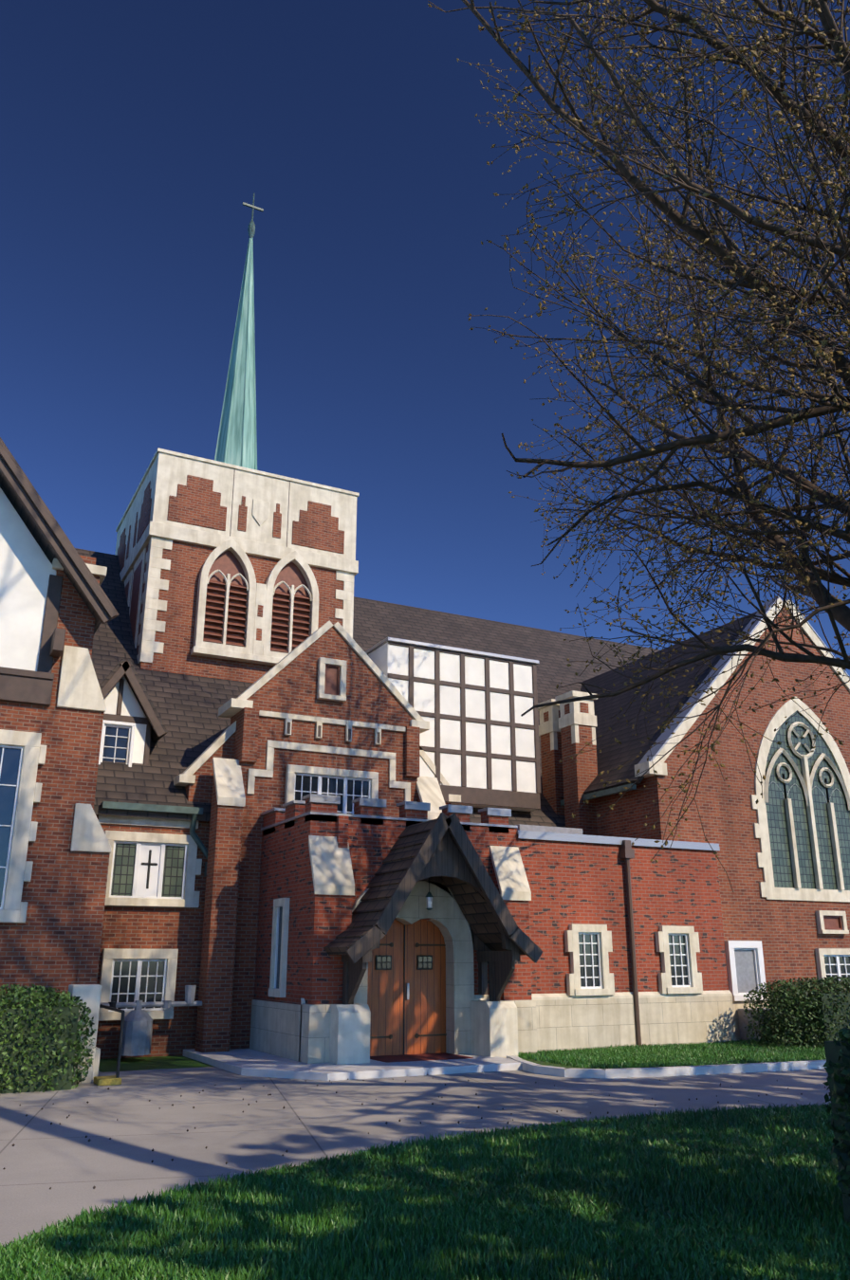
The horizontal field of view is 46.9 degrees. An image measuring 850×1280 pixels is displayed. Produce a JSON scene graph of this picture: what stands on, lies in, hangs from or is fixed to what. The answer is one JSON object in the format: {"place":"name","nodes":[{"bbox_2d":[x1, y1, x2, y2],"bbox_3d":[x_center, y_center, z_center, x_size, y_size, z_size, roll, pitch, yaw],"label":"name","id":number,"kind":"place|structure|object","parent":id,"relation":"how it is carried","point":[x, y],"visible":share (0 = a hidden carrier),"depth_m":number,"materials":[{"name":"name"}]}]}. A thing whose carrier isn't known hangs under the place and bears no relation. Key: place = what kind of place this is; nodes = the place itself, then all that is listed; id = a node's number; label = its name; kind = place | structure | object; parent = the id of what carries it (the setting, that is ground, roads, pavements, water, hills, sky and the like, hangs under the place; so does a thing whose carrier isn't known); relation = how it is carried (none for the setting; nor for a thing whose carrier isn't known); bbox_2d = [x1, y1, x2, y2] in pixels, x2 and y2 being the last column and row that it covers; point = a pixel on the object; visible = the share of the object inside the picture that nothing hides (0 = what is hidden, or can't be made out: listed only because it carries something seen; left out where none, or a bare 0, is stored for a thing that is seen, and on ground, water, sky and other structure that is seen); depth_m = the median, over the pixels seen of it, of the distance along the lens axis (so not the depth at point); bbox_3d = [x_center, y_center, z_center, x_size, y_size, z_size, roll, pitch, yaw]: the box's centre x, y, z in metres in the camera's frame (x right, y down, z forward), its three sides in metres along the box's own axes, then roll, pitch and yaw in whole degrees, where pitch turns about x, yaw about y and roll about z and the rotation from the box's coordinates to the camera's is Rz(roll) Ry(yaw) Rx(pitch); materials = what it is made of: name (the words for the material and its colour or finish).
{"place":"outdoors","nodes":[
{"label":"outdoors","id":0,"kind":"place"},
{"bbox_2d":[0,1055,849,1279],"bbox_3d":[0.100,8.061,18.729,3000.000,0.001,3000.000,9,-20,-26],"label":"fallen leaves","id":1,"kind":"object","parent":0,"point":[149,1063],"depth_m":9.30,"materials":[{"name":"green plant"}]},
{"bbox_2d":[0,437,207,1021],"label":"building wing","id":2,"kind":"structure","parent":1,"relation":"on","point":[70,868],"depth_m":19.23,"materials":[{"name":"brick"}]},
{"bbox_2d":[99,985,201,1056],"bbox_3d":[-5.249,7.492,19.276,2.700,1.420,0.600,9,-20,-26],"label":"gas meter set","id":3,"kind":"object","parent":1,"relation":"on","point":[137,1031],"visible":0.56,"depth_m":18.92,"materials":[{"name":"grey paint"}]},
{"bbox_2d":[173,621,460,1052],"bbox_3d":[-2.141,4.237,22.544,7.050,9.632,1.500,9,-20,-26],"label":"gabled bay","id":4,"kind":"object","parent":1,"relation":"on","point":[326,708],"visible":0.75,"depth_m":22.27,"materials":[{"name":"brick"}]},
{"bbox_2d":[74,548,659,1059],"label":"church building","id":5,"kind":"structure","parent":1,"relation":"on","point":[151,796],"depth_m":24.75,"materials":[{"name":"brick"}]},
{"bbox_2d":[98,658,167,767],"bbox_3d":[-7.659,2.303,23.478,2.157,2.847,3.840,9,-20,-26],"label":"dormer","id":6,"kind":"object","parent":5,"relation":"attached to","point":[133,723],"visible":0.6,"depth_m":22.19,"materials":[{"name":"paint"}]},
{"bbox_2d":[114,447,359,682],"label":"tower","id":7,"kind":"structure","parent":5,"relation":"on","point":[234,573],"depth_m":27.92,"materials":[{"name":"stone"}]},
{"bbox_2d":[214,193,263,470],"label":"spire","id":8,"kind":"structure","parent":7,"relation":"on","point":[236,444],"depth_m":32.70,"materials":[{"name":"teal metal"}]},
{"bbox_2d":[364,637,540,811],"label":"half-timbered wall","id":9,"kind":"structure","parent":5,"relation":"on","point":[479,742],"depth_m":25.32,"materials":[{"name":"paint"}]},
{"bbox_2d":[0,1066,830,1245],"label":"concrete path","id":10,"kind":"structure","parent":1,"relation":"on","point":[68,1162],"depth_m":12.31,"materials":[{"name":"grey concrete"}]},
{"bbox_2d":[0,983,96,1093],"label":"bush","id":11,"kind":"object","parent":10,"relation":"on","point":[41,1033],"visible":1,"depth_m":14.73,"materials":[{"name":"green plant"}]},
{"bbox_2d":[67,984,121,1085],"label":"stone pier","id":12,"kind":"structure","parent":10,"relation":"on","point":[89,995],"depth_m":15.82,"materials":[{"name":"stone"}]},
{"bbox_2d":[99,1004,125,1078],"bbox_3d":[-5.325,6.579,16.103,0.050,1.195,1.589,15,-23,-38],"label":"handrail post","id":13,"kind":"object","parent":10,"relation":"on","point":[122,1012],"visible":0.42,"depth_m":15.57,"materials":[{"name":"grey metal"}]},
{"bbox_2d":[182,1048,522,1080],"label":"raised walk","id":14,"kind":"structure","parent":10,"relation":"on","point":[246,1062],"depth_m":17.08,"materials":[{"name":"concrete"}]},
{"bbox_2d":[2,1074,824,1188],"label":"seed balls","id":15,"kind":"object","parent":10,"relation":"on","point":[172,1160],"visible":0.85,"depth_m":12.69,"materials":[{"name":"brown"}]},
{"bbox_2d":[323,812,543,1064],"bbox_3d":[0.098,5.644,18.597,4.074,4.516,1.550,9,-20,-26],"label":"porch canopy","id":16,"kind":"object","parent":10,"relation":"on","point":[440,849],"visible":0.83,"depth_m":18.59,"materials":[{"name":"brown wood"}]},
{"bbox_2d":[249,793,735,1063],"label":"entrance wing","id":17,"kind":"structure","parent":1,"relation":"on","point":[625,935],"depth_m":20.27,"materials":[{"name":"red brick"}]},
{"bbox_2d":[427,0,849,892],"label":"tree","id":18,"kind":"object","parent":1,"relation":"on","point":[820,595],"visible":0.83,"depth_m":12.34,"materials":[{"name":"brown plant"}]},
{"bbox_2d":[506,1055,825,1078],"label":"lawn curb","id":19,"kind":"structure","parent":1,"relation":"on","point":[532,1068],"depth_m":16.66,"materials":[{"name":"concrete"}]},
{"bbox_2d":[537,596,849,1041],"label":"transept","id":20,"kind":"structure","parent":1,"relation":"on","point":[782,853],"depth_m":25.34,"materials":[{"name":"brick"}]},
{"bbox_2d":[822,1023,849,1223],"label":"shrub","id":21,"kind":"object","parent":1,"relation":"on","point":[836,1066],"visible":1,"depth_m":7.40,"materials":[{"name":"green plant"}]},
{"bbox_2d":[0,0,849,676],"label":"sky","id":22,"kind":"structure","parent":0,"point":[136,136],"materials":[{"name":"blue"}]},
{"bbox_2d":[521,1040,818,1068],"bbox_3d":[19.264,10.246,25.746,39.190,0.001,5.040,9,-20,-26],"label":"lawn strip","id":23,"kind":"object","parent":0,"point":[542,1063],"visible":0.06,"depth_m":17.76,"materials":[{"name":"green plant"}]},
{"bbox_2d":[517,1037,825,1068],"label":"strip blades","id":24,"kind":"object","parent":23,"relation":"on","point":[725,1051],"visible":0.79,"depth_m":18.76,"materials":[{"name":"green plant"}]},
{"bbox_2d":[743,976,849,1048],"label":"hedge","id":25,"kind":"object","parent":23,"relation":"on","point":[805,1013],"visible":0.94,"depth_m":21.01,"materials":[{"name":"green plant"}]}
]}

